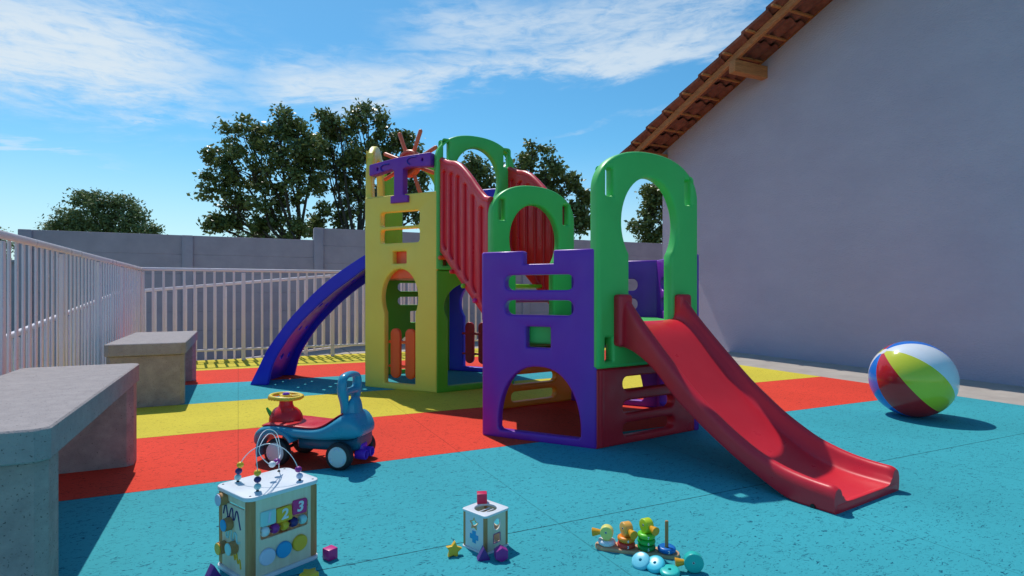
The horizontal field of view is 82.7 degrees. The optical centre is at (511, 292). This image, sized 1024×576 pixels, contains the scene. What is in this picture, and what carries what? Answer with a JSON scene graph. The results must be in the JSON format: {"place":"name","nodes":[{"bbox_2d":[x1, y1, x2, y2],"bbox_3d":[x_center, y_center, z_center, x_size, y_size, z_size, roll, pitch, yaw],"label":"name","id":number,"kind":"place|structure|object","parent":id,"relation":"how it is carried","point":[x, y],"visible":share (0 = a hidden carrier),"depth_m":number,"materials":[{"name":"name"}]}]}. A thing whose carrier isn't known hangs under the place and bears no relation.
{"place":"outdoors","nodes":[
{"label":"outdoors","id":0,"kind":"place"},
{"bbox_2d":[0,0,772,259],"label":"sky","id":1,"kind":"structure","parent":0,"point":[117,96],"materials":[{"name":"blue"}]},
{"bbox_2d":[58,348,1023,575],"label":"rubber floor","id":2,"kind":"structure","parent":0,"point":[406,493],"depth_m":2.94,"materials":[{"name":"blue rubber"}]},
{"bbox_2d":[0,363,138,575],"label":"bench","id":3,"kind":"object","parent":2,"relation":"on","point":[55,421],"visible":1,"depth_m":2.09,"materials":[{"name":"concrete"}]},
{"bbox_2d":[0,230,141,375],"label":"railing","id":4,"kind":"object","parent":2,"relation":"on","point":[126,300],"visible":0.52,"depth_m":4.46,"materials":[{"name":"white metal"}]},
{"bbox_2d":[104,331,196,407],"bbox_3d":[-3.542,0.719,5.815,0.605,0.558,1.740,0,0,-25],"label":"bench","id":5,"kind":"object","parent":2,"relation":"on","point":[166,361],"visible":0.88,"depth_m":5.12,"materials":[{"name":"concrete"}]},
{"bbox_2d":[205,563,220,575],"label":"toy block","id":6,"kind":"object","parent":2,"relation":"on","point":[212,570],"depth_m":2.00,"materials":[{"name":"purple paint"}]},
{"bbox_2d":[214,429,317,575],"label":"activity cube","id":7,"kind":"object","parent":2,"relation":"on","point":[260,534],"visible":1,"depth_m":2.07,"materials":[{"name":"white paint"}]},
{"bbox_2d":[299,568,318,575],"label":"toy block","id":8,"kind":"object","parent":2,"relation":"on","point":[310,572],"depth_m":2.01,"materials":[{"name":"yellow paint"}]},
{"bbox_2d":[141,267,482,359],"bbox_3d":[-2.817,0.326,9.130,5.135,1.358,0.048,0,0,-25],"label":"railing","id":9,"kind":"object","parent":2,"relation":"on","point":[242,348],"visible":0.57,"depth_m":8.57,"materials":[{"name":"white metal"}]},
{"bbox_2d":[254,371,375,470],"bbox_3d":[-1.166,0.730,3.461,0.721,0.540,0.335,0,0,14],"label":"ride on car","id":10,"kind":"object","parent":2,"relation":"on","point":[344,436],"visible":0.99,"depth_m":3.35,"materials":[{"name":"teal plastic"}]},
{"bbox_2d":[323,545,337,560],"bbox_3d":[-0.681,0.974,2.176,0.040,0.040,0.040,0,0,38],"label":"toy block","id":11,"kind":"object","parent":2,"relation":"on","point":[330,552],"depth_m":2.17,"materials":[{"name":"paint"}]},
{"bbox_2d":[446,540,461,556],"bbox_3d":[-0.220,0.972,2.205,0.060,0.060,0.022,0,-6,-20],"label":"toy block","id":12,"kind":"object","parent":2,"relation":"on","point":[453,548],"depth_m":2.19,"materials":[{"name":"yellow paint"}]},
{"bbox_2d":[477,545,489,560],"bbox_3d":[-0.107,0.974,2.175,0.052,0.050,0.034,0,0,-12],"label":"toy block","id":13,"kind":"object","parent":2,"relation":"on","point":[483,555],"depth_m":2.16,"materials":[{"name":"purple paint"}]},
{"bbox_2d":[463,500,508,554],"bbox_3d":[-0.104,0.923,2.292,0.136,0.152,0.136,0,0,43],"label":"shape sorter","id":14,"kind":"object","parent":2,"relation":"on","point":[487,533],"visible":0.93,"depth_m":2.26,"materials":[{"name":"white paint"}]},
{"bbox_2d":[477,491,486,503],"bbox_3d":[-0.121,0.827,2.349,0.040,0.040,0.040,0,0,-5],"label":"toy block","id":15,"kind":"object","parent":14,"relation":"on","point":[481,497],"depth_m":2.33,"materials":[{"name":"pink paint"}]},
{"bbox_2d":[494,545,507,561],"bbox_3d":[-0.041,0.972,2.169,0.047,0.054,0.036,0,0,-14],"label":"toy block","id":16,"kind":"object","parent":2,"relation":"on","point":[500,553],"depth_m":2.15,"materials":[{"name":"paint"}]},
{"bbox_2d":[250,129,898,514],"bbox_3d":[-0.005,-0.341,5.496,6.311,2.697,2.498,0,0,41],"label":"playground set","id":17,"kind":"object","parent":2,"relation":"on","point":[592,339],"visible":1,"depth_m":4.06,"materials":[{"name":"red plastic"}]},
{"bbox_2d":[365,191,437,392],"bbox_3d":[-1.139,-0.005,6.005,0.918,2.010,0.075,0,0,27],"label":"door panel","id":18,"kind":"structure","parent":17,"relation":"in","point":[380,257],"depth_m":5.98,"materials":[{"name":"yellow plastic"}]},
{"bbox_2d":[449,188,495,371],"bbox_3d":[-0.432,-0.145,7.329,0.880,2.290,0.075,0,0,27],"label":"door panel","id":19,"kind":"structure","parent":17,"relation":"in","point":[457,318],"depth_m":7.42,"materials":[{"name":"blue plastic"}]},
{"bbox_2d":[437,270,513,392],"bbox_3d":[-0.382,0.389,6.045,0.920,1.222,0.075,0,0,-33],"label":"door panel","id":20,"kind":"structure","parent":17,"relation":"in","point":[446,281],"depth_m":5.81,"materials":[{"name":"green plastic"}]},
{"bbox_2d":[595,520,679,559],"bbox_3d":[0.480,0.932,2.239,0.318,0.134,0.072,0,0,16],"label":"stacking toy base","id":21,"kind":"object","parent":2,"relation":"on","point":[615,548],"visible":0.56,"depth_m":2.21,"materials":[{"name":"brown wood"}]},
{"bbox_2d":[598,537,615,546],"bbox_3d":[0.370,0.971,2.271,0.069,0.022,0.069,0,0,16],"label":"stacking ring","id":22,"kind":"object","parent":21,"relation":"on","point":[611,542],"visible":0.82,"depth_m":2.25,"materials":[{"name":"white paint"}]},
{"bbox_2d":[592,524,613,540],"bbox_3d":[0.354,0.936,2.276,0.084,0.055,0.037,0,0,15],"label":"duck head","id":23,"kind":"object","parent":22,"relation":"on","point":[605,531],"visible":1,"depth_m":2.26},
{"bbox_2d":[617,541,634,548],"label":"stacking ring","id":24,"kind":"object","parent":21,"relation":"on","point":[625,546],"visible":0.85,"depth_m":2.22,"materials":[{"name":"red paint"}]},
{"bbox_2d":[617,533,634,543],"bbox_3d":[0.442,0.949,2.250,0.069,0.022,0.069,0,0,16],"label":"stacking ring","id":25,"kind":"object","parent":24,"relation":"on","point":[625,540],"visible":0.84,"depth_m":2.22,"materials":[{"name":"orange paint"}]},
{"bbox_2d":[619,521,637,539],"bbox_3d":[0.448,0.914,2.235,0.037,0.055,0.084,0,0,-20],"label":"duck head","id":26,"kind":"object","parent":25,"relation":"on","point":[626,528],"visible":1,"depth_m":2.23},
{"bbox_2d":[637,543,655,551],"bbox_3d":[0.515,0.971,2.228,0.069,0.022,0.069,0,0,16],"label":"stacking ring","id":27,"kind":"object","parent":21,"relation":"on","point":[646,548],"visible":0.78,"depth_m":2.20,"materials":[{"name":"green paint"}]},
{"bbox_2d":[637,537,655,545],"bbox_3d":[0.515,0.949,2.228,0.069,0.022,0.069,0,0,16],"label":"stacking ring","id":28,"kind":"object","parent":27,"relation":"on","point":[646,542],"visible":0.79,"depth_m":2.20,"materials":[{"name":"green paint"}]},
{"bbox_2d":[638,530,654,539],"bbox_3d":[0.515,0.927,2.228,0.069,0.022,0.069,0,0,16],"label":"stacking ring","id":29,"kind":"object","parent":28,"relation":"on","point":[643,536],"visible":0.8,"depth_m":2.20,"materials":[{"name":"green paint"}]},
{"bbox_2d":[639,517,658,535],"bbox_3d":[0.522,0.892,2.214,0.037,0.055,0.084,0,0,-26],"label":"duck head","id":30,"kind":"object","parent":29,"relation":"on","point":[646,524],"visible":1,"depth_m":2.21},
{"bbox_2d":[657,543,675,554],"bbox_3d":[0.587,0.971,2.207,0.069,0.022,0.069,0,0,16],"label":"stacking ring","id":31,"kind":"object","parent":21,"relation":"on","point":[670,549],"visible":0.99,"depth_m":2.19,"materials":[{"name":"blue paint"}]},
{"bbox_2d":[632,552,649,569],"bbox_3d":[0.469,0.976,2.115,0.070,0.020,0.070,-26,28,0],"label":"stacking ring","id":32,"kind":"object","parent":2,"relation":"on","point":[640,560],"visible":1,"depth_m":2.11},
{"bbox_2d":[647,555,664,573],"bbox_3d":[0.515,0.975,2.088,0.070,0.020,0.070,-22,22,0],"label":"stacking ring","id":33,"kind":"object","parent":2,"relation":"on","point":[656,564],"visible":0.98,"depth_m":2.08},
{"bbox_2d":[660,564,679,575],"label":"stacking ring","id":34,"kind":"object","parent":2,"relation":"on","point":[669,570],"visible":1,"depth_m":2.04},
{"bbox_2d":[674,551,703,572],"bbox_3d":[0.631,0.959,2.074,0.099,0.068,0.035,0,0,8],"label":"duck head","id":35,"kind":"object","parent":2,"relation":"on","point":[692,561],"visible":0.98,"depth_m":2.06},
{"bbox_2d":[868,341,959,416],"bbox_3d":[3.235,0.695,4.700,0.610,0.612,0.610,-43,-6,-13],"label":"beach ball","id":36,"kind":"object","parent":2,"relation":"on","point":[913,378],"visible":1,"depth_m":4.50,"materials":[{"name":"multicoloured plastic"}]},
{"label":"ground","id":37,"kind":"structure","parent":0,"visible":0},
{"bbox_2d":[0,227,14,259],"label":"tree","id":38,"kind":"object","parent":37,"relation":"on","point":[12,245],"visible":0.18,"depth_m":48.05,"materials":[{"name":"green plant"}]},
{"bbox_2d":[6,260,13,346],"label":"wall","id":39,"kind":"structure","parent":37,"relation":"on","point":[12,295],"depth_m":20.37,"materials":[{"name":"grey concrete"}]},
{"bbox_2d":[33,187,167,234],"bbox_3d":[-25.451,-2.357,36.122,8.060,8.532,3.077,0,0,0],"label":"tree","id":40,"kind":"object","parent":37,"relation":"on","point":[105,219],"visible":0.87,"depth_m":35.62,"materials":[{"name":"green plant"}]},
{"bbox_2d":[227,229,280,238],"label":"tree","id":41,"kind":"object","parent":37,"relation":"on","point":[243,234],"visible":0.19,"depth_m":47.85,"materials":[{"name":"green plant"}]},
{"bbox_2d":[186,101,333,239],"bbox_3d":[-8.590,-2.344,20.036,4.758,8.526,2.576,0,0,0],"label":"tree","id":42,"kind":"object","parent":37,"relation":"on","point":[304,151],"visible":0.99,"depth_m":19.76,"materials":[{"name":"green plant"}]},
{"bbox_2d":[237,347,350,358],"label":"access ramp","id":43,"kind":"structure","parent":37,"relation":"on","point":[328,351],"depth_m":10.09,"materials":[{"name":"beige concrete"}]},
{"bbox_2d":[6,294,112,373],"bbox_3d":[-4.170,0.954,5.053,0.045,1.873,6.951,0,0,-25],"label":"railing","id":44,"kind":"object","parent":43,"relation":"on","point":[12,332],"visible":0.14,"depth_m":5.53,"materials":[{"name":"white metal"}]},
{"bbox_2d":[112,274,416,359],"bbox_3d":[-3.412,0.419,9.248,4.951,1.794,0.048,0,0,-25],"label":"railing","id":45,"kind":"object","parent":43,"relation":"on","point":[305,350],"visible":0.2,"depth_m":8.87,"materials":[{"name":"white metal"}]},
{"bbox_2d":[18,228,662,368],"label":"boundary wall","id":46,"kind":"structure","parent":37,"relation":"on","point":[331,249],"depth_m":10.33,"materials":[{"name":"grey concrete"}]},
{"bbox_2d":[304,98,432,238],"bbox_3d":[-5.394,-2.577,21.353,5.324,9.165,2.995,0,0,0],"label":"tree","id":47,"kind":"object","parent":37,"relation":"on","point":[333,129],"visible":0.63,"depth_m":21.15,"materials":[{"name":"green plant"}]},
{"bbox_2d":[460,138,590,239],"bbox_3d":[0.682,-2.065,23.076,5.737,7.956,2.417,0,0,0],"label":"tree","id":48,"kind":"object","parent":37,"relation":"on","point":[480,171],"visible":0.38,"depth_m":22.74,"materials":[{"name":"green plant"}]},
{"bbox_2d":[196,341,1023,405],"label":"terrace","id":49,"kind":"structure","parent":37,"relation":"on","point":[1004,393],"depth_m":7.29,"materials":[{"name":"beige concrete"}]},
{"bbox_2d":[623,182,662,243],"bbox_3d":[5.783,-1.411,21.853,2.707,6.642,1.996,0,0,-26],"label":"tree","id":50,"kind":"object","parent":37,"relation":"on","point":[651,195],"visible":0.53,"depth_m":21.79,"materials":[{"name":"green plant"}]},
{"bbox_2d":[620,0,1023,386],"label":"house","id":51,"kind":"structure","parent":37,"relation":"on","point":[854,169],"depth_m":7.81,"materials":[{"name":"paint"}]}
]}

